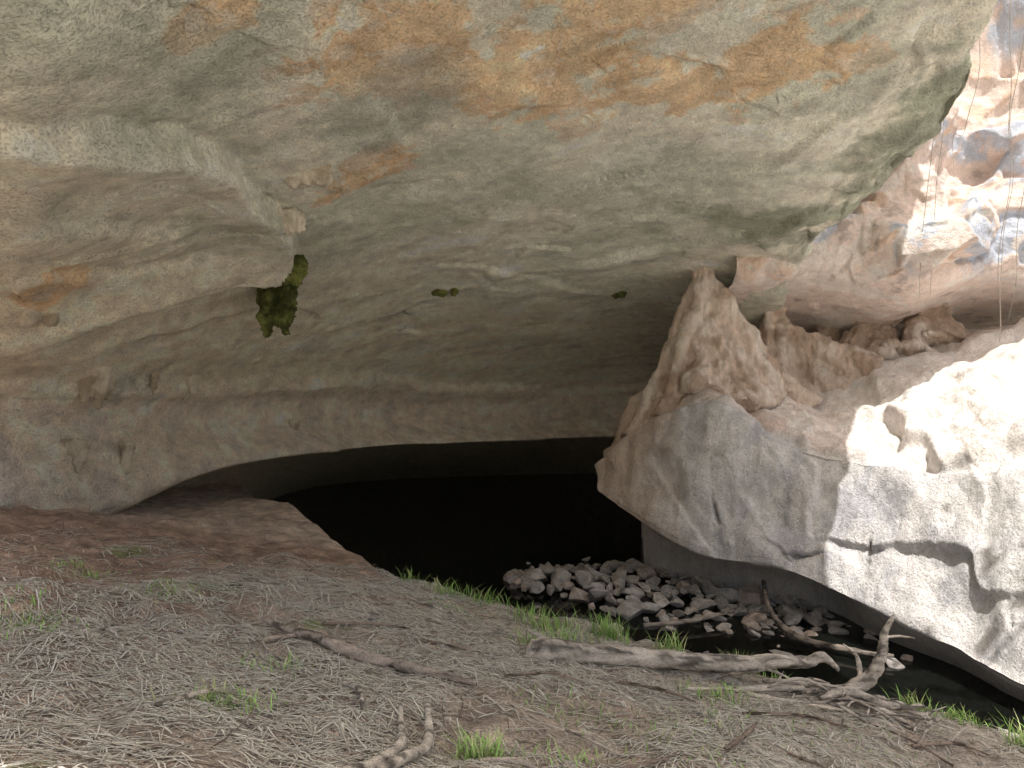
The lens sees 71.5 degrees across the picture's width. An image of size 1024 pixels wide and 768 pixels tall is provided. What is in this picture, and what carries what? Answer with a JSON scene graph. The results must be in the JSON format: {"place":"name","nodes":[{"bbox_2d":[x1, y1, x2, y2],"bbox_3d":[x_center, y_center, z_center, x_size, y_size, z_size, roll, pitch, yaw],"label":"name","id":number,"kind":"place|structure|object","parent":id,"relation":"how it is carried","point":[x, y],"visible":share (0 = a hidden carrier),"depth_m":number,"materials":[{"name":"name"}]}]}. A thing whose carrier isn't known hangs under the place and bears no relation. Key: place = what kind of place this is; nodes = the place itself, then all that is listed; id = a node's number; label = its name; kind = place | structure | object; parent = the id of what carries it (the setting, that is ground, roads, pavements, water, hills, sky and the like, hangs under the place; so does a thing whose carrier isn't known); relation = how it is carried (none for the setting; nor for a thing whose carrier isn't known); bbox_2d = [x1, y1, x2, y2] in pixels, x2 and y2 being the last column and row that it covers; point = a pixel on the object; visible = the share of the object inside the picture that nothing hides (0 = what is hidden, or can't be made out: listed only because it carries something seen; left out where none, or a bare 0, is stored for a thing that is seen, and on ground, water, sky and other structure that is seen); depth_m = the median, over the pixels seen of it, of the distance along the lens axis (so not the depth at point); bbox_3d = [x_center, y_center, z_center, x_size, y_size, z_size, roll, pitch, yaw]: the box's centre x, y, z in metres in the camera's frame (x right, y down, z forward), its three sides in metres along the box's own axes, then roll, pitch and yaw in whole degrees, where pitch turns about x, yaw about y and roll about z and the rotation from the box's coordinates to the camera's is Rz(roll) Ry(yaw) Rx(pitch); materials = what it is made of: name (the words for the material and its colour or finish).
{"place":"outdoors","nodes":[
{"label":"outdoors","id":0,"kind":"place"},
{"bbox_2d":[0,0,997,514],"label":"cave ceiling","id":1,"kind":"structure","parent":0,"point":[538,184],"depth_m":8.09,"materials":[{"name":"stone"}]},
{"bbox_2d":[15,309,59,327],"bbox_3d":[-4.549,-0.671,6.822,0.280,0.275,0.368,0,0,37],"label":"stalactite","id":2,"kind":"object","parent":1,"relation":"hanging from","point":[31,318],"visible":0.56,"depth_m":6.71},
{"bbox_2d":[59,438,88,474],"bbox_3d":[-5.382,0.993,8.692,0.373,0.686,0.249,0,0,-26],"label":"stalactite","id":3,"kind":"object","parent":1,"relation":"hanging from","point":[76,449],"visible":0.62,"depth_m":8.64},
{"bbox_2d":[77,366,117,408],"bbox_3d":[-5.157,0.024,8.826,0.430,0.571,0.413,0,0,0],"label":"stalactite","id":4,"kind":"object","parent":1,"relation":"hanging from","point":[99,385],"visible":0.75,"depth_m":8.70},
{"bbox_2d":[119,440,135,473],"bbox_3d":[-5.018,0.957,9.298,0.185,0.444,0.215,0,0,0],"label":"stalactite","id":5,"kind":"object","parent":1,"relation":"hanging from","point":[127,448],"visible":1,"depth_m":9.22},
{"bbox_2d":[147,370,159,396],"bbox_3d":[-4.834,-0.009,9.537,0.248,0.397,0.207,0,0,0],"label":"stalactite","id":6,"kind":"object","parent":1,"relation":"hanging from","point":[155,376],"visible":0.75,"depth_m":9.46},
{"bbox_2d":[181,374,201,399],"bbox_3d":[-4.678,0.020,10.304,0.328,0.414,0.290,0,0,0],"label":"stalactite","id":7,"kind":"object","parent":1,"relation":"hanging from","point":[193,382],"visible":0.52,"depth_m":10.21},
{"bbox_2d":[256,285,298,337],"bbox_3d":[-3.020,-1.062,9.105,0.552,0.960,0.447,0,0,0],"label":"moss clump","id":8,"kind":"object","parent":1,"relation":"attached to","point":[277,307],"visible":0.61,"depth_m":8.97,"materials":[{"name":"plant"}]},
{"bbox_2d":[278,206,305,235],"bbox_3d":[-2.393,-1.732,7.592,0.408,0.316,0.272,0,0,-32],"label":"stalactite","id":9,"kind":"object","parent":1,"relation":"hanging from","point":[293,220],"visible":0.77,"depth_m":7.51},
{"bbox_2d":[288,418,299,429],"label":"stalactite","id":10,"kind":"object","parent":1,"relation":"hanging from","point":[294,423],"visible":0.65,"depth_m":12.44},
{"bbox_2d":[280,254,308,288],"bbox_3d":[-2.764,-1.391,8.854,0.495,0.454,0.433,0,0,0],"label":"moss clump","id":11,"kind":"object","parent":1,"relation":"attached to","point":[297,275],"visible":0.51,"depth_m":8.73,"materials":[{"name":"plant"}]},
{"bbox_2d":[284,164,332,189],"bbox_3d":[-2.011,-2.078,7.075,0.465,0.327,0.326,0,0,0],"label":"stalactite","id":12,"kind":"object","parent":1,"relation":"hanging from","point":[321,176],"visible":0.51,"depth_m":6.97},
{"bbox_2d":[431,288,458,297],"bbox_3d":[-1.091,-1.573,11.671,0.453,0.317,0.391,0,0,0],"label":"moss clump","id":13,"kind":"object","parent":1,"relation":"attached to","point":[443,293],"visible":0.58,"depth_m":11.58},
{"bbox_2d":[611,291,626,298],"bbox_3d":[1.969,-1.704,12.992,0.301,0.296,0.253,0,0,-42],"label":"moss clump","id":14,"kind":"object","parent":1,"relation":"attached to","point":[621,294],"visible":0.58,"depth_m":12.94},
{"bbox_2d":[998,0,1011,333],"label":"hanging root","id":15,"kind":"object","parent":1,"relation":"hanging from","point":[1010,160],"visible":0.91,"depth_m":10.26,"materials":[{"name":"brown wood"}]},
{"bbox_2d":[0,478,1023,767],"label":"ground","id":16,"kind":"structure","parent":0,"point":[234,516],"depth_m":4.57,"materials":[{"name":"soil"}]},
{"bbox_2d":[322,621,409,628],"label":"loose stick","id":17,"kind":"object","parent":16,"relation":"on","point":[355,623],"visible":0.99,"depth_m":4.90,"materials":[{"name":"brown wood"}]},
{"bbox_2d":[260,617,476,685],"bbox_3d":[-0.992,1.589,4.101,1.555,0.202,0.440,0,0,23],"label":"dead branch","id":18,"kind":"object","parent":16,"relation":"on","point":[344,648],"visible":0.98,"depth_m":4.19,"materials":[{"name":"brown wood"}]},
{"bbox_2d":[407,596,468,621],"bbox_3d":[-0.589,1.802,5.721,0.602,0.116,0.057,0,0,28],"label":"loose stick","id":19,"kind":"object","parent":16,"relation":"on","point":[428,604],"visible":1,"depth_m":5.76,"materials":[{"name":"brown wood"}]},
{"bbox_2d":[460,631,527,639],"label":"loose stick","id":20,"kind":"object","parent":16,"relation":"on","point":[491,633],"visible":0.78,"depth_m":5.25,"materials":[{"name":"brown wood"}]},
{"bbox_2d":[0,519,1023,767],"bbox_3d":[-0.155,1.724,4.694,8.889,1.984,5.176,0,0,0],"label":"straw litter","id":21,"kind":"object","parent":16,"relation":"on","point":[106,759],"visible":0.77,"depth_m":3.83,"materials":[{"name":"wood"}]},
{"bbox_2d":[81,628,124,650],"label":"loose stick","id":22,"kind":"object","parent":21,"relation":"on","point":[112,631],"visible":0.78,"depth_m":3.81,"materials":[{"name":"brown wood"}]},
{"bbox_2d":[155,688,238,707],"bbox_3d":[-1.393,1.419,3.195,0.030,0.113,0.403,0,0,39],"label":"loose stick","id":23,"kind":"object","parent":21,"relation":"on","point":[186,696],"visible":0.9,"depth_m":3.15,"materials":[{"name":"brown wood"}]},
{"bbox_2d":[238,578,316,591],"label":"loose stick","id":24,"kind":"object","parent":21,"relation":"on","point":[262,581],"visible":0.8,"depth_m":5.54,"materials":[{"name":"brown wood"}]},
{"bbox_2d":[337,680,363,712],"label":"grey stick","id":25,"kind":"object","parent":21,"relation":"on","point":[358,688],"visible":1,"depth_m":3.51,"materials":[{"name":"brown wood"}]},
{"bbox_2d":[327,703,433,767],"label":"forked branch","id":26,"kind":"object","parent":21,"relation":"on","point":[386,758],"visible":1,"depth_m":2.89,"materials":[{"name":"brown wood"}]},
{"bbox_2d":[414,638,488,653],"bbox_3d":[-0.399,1.730,4.719,0.502,0.088,0.049,0,0,5],"label":"loose stick","id":27,"kind":"object","parent":21,"relation":"on","point":[436,642],"visible":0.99,"depth_m":4.72,"materials":[{"name":"brown wood"}]},
{"bbox_2d":[467,757,537,767],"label":"loose stick","id":28,"kind":"object","parent":21,"relation":"on","point":[519,761],"visible":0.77,"depth_m":3.03,"materials":[{"name":"brown wood"}]},
{"bbox_2d":[619,680,697,702],"bbox_3d":[0.911,1.902,4.421,0.502,0.040,0.062,0,0,28],"label":"loose stick","id":29,"kind":"object","parent":21,"relation":"on","point":[647,686],"visible":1,"depth_m":4.45,"materials":[{"name":"brown wood"}]},
{"bbox_2d":[677,687,762,694],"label":"loose stick","id":30,"kind":"object","parent":21,"relation":"on","point":[707,688],"visible":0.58,"depth_m":4.58,"materials":[{"name":"brown wood"}]},
{"bbox_2d":[724,721,757,750],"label":"loose stick","id":31,"kind":"object","parent":21,"relation":"on","point":[736,741],"visible":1,"depth_m":3.60,"materials":[{"name":"brown wood"}]},
{"bbox_2d":[787,751,827,767],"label":"loose stick","id":32,"kind":"object","parent":21,"relation":"on","point":[806,760],"visible":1,"depth_m":3.50,"materials":[{"name":"brown wood"}]},
{"bbox_2d":[746,692,880,717],"bbox_3d":[1.903,2.032,4.520,0.802,0.094,0.055,0,0,11],"label":"loose stick","id":33,"kind":"object","parent":21,"relation":"on","point":[798,702],"visible":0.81,"depth_m":4.53,"materials":[{"name":"brown wood"}]},
{"bbox_2d":[911,741,990,756],"bbox_3d":[2.597,2.164,4.210,0.603,0.165,0.035,0,0,-18],"label":"loose stick","id":34,"kind":"object","parent":21,"relation":"on","point":[935,743],"visible":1,"depth_m":4.20,"materials":[{"name":"brown wood"}]},
{"bbox_2d":[0,555,1023,767],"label":"grass","id":35,"kind":"structure","parent":16,"relation":"on","point":[476,751],"depth_m":4.57,"materials":[{"name":"plant"}]},
{"bbox_2d":[504,671,584,682],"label":"loose stick","id":36,"kind":"object","parent":16,"relation":"on","point":[536,673],"visible":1,"depth_m":4.31,"materials":[{"name":"brown wood"}]},
{"bbox_2d":[529,719,620,756],"bbox_3d":[0.313,1.739,3.520,0.502,0.058,0.057,0,0,32],"label":"loose stick","id":37,"kind":"object","parent":16,"relation":"on","point":[596,743],"visible":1,"depth_m":3.51,"materials":[{"name":"brown wood"}]},
{"bbox_2d":[619,753,682,767],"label":"loose stick","id":38,"kind":"object","parent":16,"relation":"on","point":[654,761],"visible":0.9,"depth_m":3.22,"materials":[{"name":"brown wood"}]},
{"bbox_2d":[525,628,839,672],"bbox_3d":[1.248,1.922,5.029,2.350,0.380,0.301,0,0,-6],"label":"fallen log","id":39,"kind":"object","parent":16,"relation":"on","point":[543,647],"visible":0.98,"depth_m":4.90,"materials":[{"name":"grey wood"}]},
{"bbox_2d":[698,671,721,681],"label":"bank stone","id":40,"kind":"object","parent":16,"relation":"on","point":[711,675],"visible":0.64,"depth_m":4.97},
{"bbox_2d":[720,677,738,684],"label":"bank stone","id":41,"kind":"object","parent":16,"relation":"on","point":[728,680],"visible":0.96,"depth_m":4.89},
{"bbox_2d":[742,712,854,728],"bbox_3d":[1.699,1.992,4.213,0.702,0.140,0.040,0,0,-6],"label":"loose stick","id":42,"kind":"object","parent":16,"relation":"on","point":[792,714],"visible":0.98,"depth_m":4.21,"materials":[{"name":"brown wood"}]},
{"bbox_2d":[595,318,1023,701],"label":"rock ledge","id":43,"kind":"object","parent":16,"relation":"on","point":[874,500],"visible":0.78,"depth_m":9.70,"materials":[{"name":"stone"}]},
{"bbox_2d":[620,267,822,438],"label":"flowstone column","id":44,"kind":"structure","parent":43,"relation":"on","point":[714,342],"depth_m":11.60,"materials":[{"name":"stone"}]},
{"bbox_2d":[758,307,884,392],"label":"flowstone column","id":45,"kind":"structure","parent":43,"relation":"on","point":[813,362],"depth_m":12.45,"materials":[{"name":"stone"}]},
{"bbox_2d":[812,326,839,341],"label":"flowstone column","id":46,"kind":"structure","parent":43,"relation":"on","point":[833,333],"depth_m":13.34,"materials":[{"name":"stone"}]},
{"bbox_2d":[839,320,901,359],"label":"flowstone column","id":47,"kind":"structure","parent":43,"relation":"on","point":[881,339],"depth_m":12.78,"materials":[{"name":"stone"}]},
{"bbox_2d":[895,303,978,355],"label":"flowstone column","id":48,"kind":"structure","parent":43,"relation":"on","point":[926,330],"depth_m":12.48,"materials":[{"name":"stone"}]},
{"bbox_2d":[734,614,914,696],"bbox_3d":[2.139,1.904,5.012,1.338,0.576,0.290,0,0,-9],"label":"curved branch","id":49,"kind":"object","parent":16,"relation":"on","point":[866,680],"visible":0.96,"depth_m":4.97,"materials":[{"name":"brown wood"}]},
{"bbox_2d":[737,668,970,742],"bbox_3d":[2.336,2.186,4.749,1.360,0.456,1.217,0,0,0],"label":"tangled branch","id":50,"kind":"object","parent":16,"relation":"on","point":[881,705],"visible":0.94,"depth_m":4.70,"materials":[{"name":"brown wood"}]},
{"bbox_2d":[867,722,953,766],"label":"loose stick","id":51,"kind":"object","parent":16,"relation":"on","point":[931,752],"visible":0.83,"depth_m":4.10,"materials":[{"name":"brown wood"}]},
{"bbox_2d":[270,474,1023,734],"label":"water","id":52,"kind":"structure","parent":0,"point":[489,532],"depth_m":13.75,"materials":[{"name":"black liquid"}]},
{"bbox_2d":[510,578,521,588],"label":"pool stone","id":53,"kind":"object","parent":52,"relation":"on","point":[516,583],"visible":0.89,"depth_m":11.08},
{"bbox_2d":[521,579,533,590],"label":"pool stone","id":54,"kind":"object","parent":52,"relation":"on","point":[526,582],"visible":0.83,"depth_m":11.07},
{"bbox_2d":[521,568,547,582],"bbox_3d":[0.332,3.092,11.343,0.459,0.250,0.355,-14,-5,-4],"label":"pool stone","id":55,"kind":"object","parent":52,"relation":"on","point":[536,574],"visible":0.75,"depth_m":11.27,"materials":[{"name":"stone"}]},
{"bbox_2d":[529,583,544,593],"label":"pool stone","id":56,"kind":"object","parent":52,"relation":"in","point":[538,588],"visible":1,"depth_m":10.68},
{"bbox_2d":[538,565,555,575],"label":"pool stone","id":57,"kind":"object","parent":52,"relation":"on","point":[547,570],"visible":0.52,"depth_m":11.66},
{"bbox_2d":[551,567,571,591],"bbox_3d":[0.764,3.025,11.117,0.361,0.257,0.487,-22,14,1],"label":"pool stone","id":58,"kind":"object","parent":52,"relation":"on","point":[560,575],"visible":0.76,"depth_m":10.96,"materials":[{"name":"stone"}]},
{"bbox_2d":[560,581,574,589],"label":"pool stone","id":59,"kind":"object","parent":52,"relation":"on","point":[567,585],"visible":0.93,"depth_m":10.82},
{"bbox_2d":[568,587,590,603],"bbox_3d":[0.994,3.079,10.318,0.337,0.204,0.240,17,-13,2],"label":"pool stone","id":60,"kind":"object","parent":52,"relation":"on","point":[576,594],"visible":0.95,"depth_m":10.25,"materials":[{"name":"stone"}]},
{"bbox_2d":[575,570,594,592],"bbox_3d":[1.128,2.993,10.800,0.361,0.257,0.487,16,8,-13],"label":"pool stone","id":61,"kind":"object","parent":52,"relation":"on","point":[584,577],"visible":0.77,"depth_m":10.74,"materials":[{"name":"stone"}]},
{"bbox_2d":[577,563,601,575],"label":"pool stone","id":62,"kind":"object","parent":52,"relation":"on","point":[581,566],"visible":0.51,"depth_m":11.32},
{"bbox_2d":[582,582,604,591],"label":"pool stone","id":63,"kind":"object","parent":52,"relation":"on","point":[588,587],"visible":0.67,"depth_m":10.45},
{"bbox_2d":[586,587,608,602],"bbox_3d":[1.188,3.060,10.309,0.380,0.169,0.448,8,-33,-26],"label":"pool stone","id":64,"kind":"object","parent":52,"relation":"on","point":[596,594],"visible":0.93,"depth_m":10.19,"materials":[{"name":"stone"}]},
{"bbox_2d":[599,561,619,570],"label":"pool stone","id":65,"kind":"object","parent":52,"relation":"on","point":[611,566],"visible":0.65,"depth_m":11.81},
{"bbox_2d":[611,569,626,587],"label":"pool stone","id":66,"kind":"object","parent":52,"relation":"on","point":[618,577],"visible":0.87,"depth_m":10.92,"materials":[{"name":"stone"}]},
{"bbox_2d":[616,599,644,619],"bbox_3d":[1.657,3.153,9.841,0.416,0.227,0.389,0,0,-34],"label":"pool stone","id":67,"kind":"object","parent":52,"relation":"in","point":[629,609],"visible":0.9,"depth_m":9.77,"materials":[{"name":"stone"}]},
{"bbox_2d":[626,575,638,581],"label":"pool stone","id":68,"kind":"object","parent":52,"relation":"on","point":[629,578],"visible":0.65,"depth_m":11.08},
{"bbox_2d":[621,588,644,598],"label":"pool stone","id":69,"kind":"object","parent":52,"relation":"on","point":[639,594],"visible":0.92,"depth_m":10.30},
{"bbox_2d":[624,558,644,571],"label":"pool stone","id":70,"kind":"object","parent":52,"relation":"on","point":[633,564],"visible":0.5,"depth_m":11.84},
{"bbox_2d":[637,582,650,592],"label":"pool stone","id":71,"kind":"object","parent":52,"relation":"on","point":[646,587],"visible":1,"depth_m":10.66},
{"bbox_2d":[636,565,657,579],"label":"pool stone","id":72,"kind":"object","parent":52,"relation":"on","point":[645,572],"visible":0.79,"depth_m":11.26,"materials":[{"name":"stone"}]},
{"bbox_2d":[640,602,660,613],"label":"pool stone","id":73,"kind":"object","parent":52,"relation":"on","point":[650,608],"visible":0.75,"depth_m":9.78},
{"bbox_2d":[652,592,669,607],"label":"pool stone","id":74,"kind":"object","parent":52,"relation":"on","point":[659,598],"visible":0.94,"depth_m":10.11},
{"bbox_2d":[660,584,671,594],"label":"pool stone","id":75,"kind":"object","parent":52,"relation":"on","point":[666,588],"visible":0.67,"depth_m":10.61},
{"bbox_2d":[661,625,676,630],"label":"pool stone","id":76,"kind":"object","parent":52,"relation":"on","point":[667,628],"visible":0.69,"depth_m":9.21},
{"bbox_2d":[643,609,735,626],"bbox_3d":[2.363,3.091,9.357,1.367,0.112,0.137,0,0,-17],"label":"pool log","id":77,"kind":"object","parent":76,"relation":"on","point":[693,619],"visible":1,"depth_m":9.29,"materials":[{"name":"brown wood"}]},
{"bbox_2d":[669,599,683,607],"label":"pool stone","id":78,"kind":"object","parent":52,"relation":"on","point":[677,603],"visible":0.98,"depth_m":10.08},
{"bbox_2d":[675,581,690,592],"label":"pool stone","id":79,"kind":"object","parent":52,"relation":"on","point":[686,584],"visible":0.76,"depth_m":10.71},
{"bbox_2d":[688,584,701,594],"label":"pool stone","id":80,"kind":"object","parent":52,"relation":"on","point":[693,589],"visible":0.85,"depth_m":10.61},
{"bbox_2d":[690,598,716,609],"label":"pool stone","id":81,"kind":"object","parent":52,"relation":"on","point":[699,604],"visible":0.9,"depth_m":10.04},
{"bbox_2d":[693,576,715,587],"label":"pool stone","id":82,"kind":"object","parent":52,"relation":"on","point":[699,581],"visible":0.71,"depth_m":10.80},
{"bbox_2d":[701,584,719,594],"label":"pool stone","id":83,"kind":"object","parent":52,"relation":"on","point":[707,589],"visible":0.54,"depth_m":10.57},
{"bbox_2d":[703,610,726,621],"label":"pool stone","id":84,"kind":"object","parent":52,"relation":"in","point":[718,618],"visible":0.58,"depth_m":9.60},
{"bbox_2d":[713,593,728,609],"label":"pool stone","id":85,"kind":"object","parent":52,"relation":"in","point":[721,600],"visible":0.74,"depth_m":10.18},
{"bbox_2d":[715,622,731,630],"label":"pool stone","id":86,"kind":"object","parent":52,"relation":"on","point":[722,626],"visible":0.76,"depth_m":9.27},
{"bbox_2d":[715,588,738,602],"bbox_3d":[3.162,3.111,10.428,0.334,0.211,0.344,-18,-29,23],"label":"pool stone","id":87,"kind":"object","parent":52,"relation":"on","point":[731,595],"visible":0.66,"depth_m":10.34,"materials":[{"name":"stone"}]},
{"bbox_2d":[732,606,746,615],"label":"pool stone","id":88,"kind":"object","parent":52,"relation":"in","point":[741,610],"visible":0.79,"depth_m":9.82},
{"bbox_2d":[737,584,764,605],"bbox_3d":[3.530,3.130,10.424,0.366,0.338,0.511,0,0,39],"label":"pool stone","id":89,"kind":"object","parent":52,"relation":"in","point":[751,594],"visible":0.66,"depth_m":10.30,"materials":[{"name":"stone"}]},
{"bbox_2d":[743,620,760,630],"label":"pool stone","id":90,"kind":"object","parent":52,"relation":"in","point":[752,625],"visible":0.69,"depth_m":9.22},
{"bbox_2d":[741,612,766,623],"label":"pool stone","id":91,"kind":"object","parent":52,"relation":"in","point":[757,617],"visible":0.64,"depth_m":9.45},
{"bbox_2d":[746,604,765,614],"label":"pool stone","id":92,"kind":"object","parent":52,"relation":"in","point":[751,609],"visible":0.45,"depth_m":9.83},
{"bbox_2d":[769,650,793,655],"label":"pool stone","id":93,"kind":"object","parent":52,"relation":"in","point":[780,652],"visible":0.58,"depth_m":8.38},
{"bbox_2d":[776,594,797,604],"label":"pool stone","id":94,"kind":"object","parent":52,"relation":"in","point":[790,599],"visible":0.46,"depth_m":10.36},
{"bbox_2d":[777,604,803,615],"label":"pool stone","id":95,"kind":"object","parent":52,"relation":"on","point":[783,609],"visible":0.59,"depth_m":9.78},
{"bbox_2d":[783,611,802,624],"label":"pool stone","id":96,"kind":"object","parent":52,"relation":"in","point":[793,618],"visible":0.74,"depth_m":9.49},
{"bbox_2d":[800,613,823,626],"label":"pool stone","id":97,"kind":"object","parent":52,"relation":"on","point":[813,621],"visible":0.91,"depth_m":9.45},
{"bbox_2d":[805,609,822,620],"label":"pool stone","id":98,"kind":"object","parent":52,"relation":"in","point":[816,614],"visible":0.56,"depth_m":9.59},
{"bbox_2d":[754,580,893,657],"bbox_3d":[3.613,2.945,8.857,0.728,0.450,2.019,0,0,-25],"label":"sunken branch","id":99,"kind":"object","parent":52,"relation":"on","point":[794,635],"visible":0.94,"depth_m":8.62,"materials":[{"name":"brown wood"}]},
{"bbox_2d":[827,620,843,627],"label":"pool stone","id":100,"kind":"object","parent":52,"relation":"on","point":[835,623],"visible":0.66,"depth_m":9.34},
{"bbox_2d":[828,626,848,634],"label":"pool stone","id":101,"kind":"object","parent":52,"relation":"in","point":[835,630],"visible":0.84,"depth_m":9.10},
{"bbox_2d":[886,657,904,668],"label":"pool stone","id":102,"kind":"object","parent":52,"relation":"in","point":[895,663],"visible":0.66,"depth_m":8.05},
{"bbox_2d":[728,0,1023,337],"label":"rock face","id":103,"kind":"object","parent":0,"point":[865,257],"visible":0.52,"depth_m":11.54},
{"bbox_2d":[919,137,933,296],"bbox_3d":[6.489,-4.852,11.136,0.383,7.104,1.288,0,0,22],"label":"hanging root","id":104,"kind":"object","parent":103,"relation":"hanging from","point":[924,211],"visible":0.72,"depth_m":10.61,"materials":[{"name":"brown wood"}]},
{"bbox_2d":[930,120,943,290],"bbox_3d":[6.522,-4.852,11.254,0.202,7.104,1.265,0,0,14],"label":"hanging root","id":105,"kind":"object","parent":103,"relation":"hanging from","point":[936,184],"visible":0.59,"depth_m":10.67,"materials":[{"name":"brown wood"}]},
{"bbox_2d":[952,38,980,166],"bbox_3d":[7.121,-5.852,11.293,0.384,5.104,1.296,0,0,23],"label":"hanging root","id":106,"kind":"object","parent":103,"relation":"attached to","point":[971,104],"visible":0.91,"depth_m":10.73,"materials":[{"name":"brown wood"}]},
{"bbox_2d":[999,38,1023,341],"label":"hanging root","id":107,"kind":"object","parent":103,"relation":"hanging from","point":[1012,182],"visible":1,"depth_m":10.18,"materials":[{"name":"brown wood"}]},
{"bbox_2d":[1008,191,1023,320],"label":"hanging root","id":108,"kind":"object","parent":103,"relation":"hanging from","point":[1016,248],"visible":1,"depth_m":10.19,"materials":[{"name":"brown wood"}]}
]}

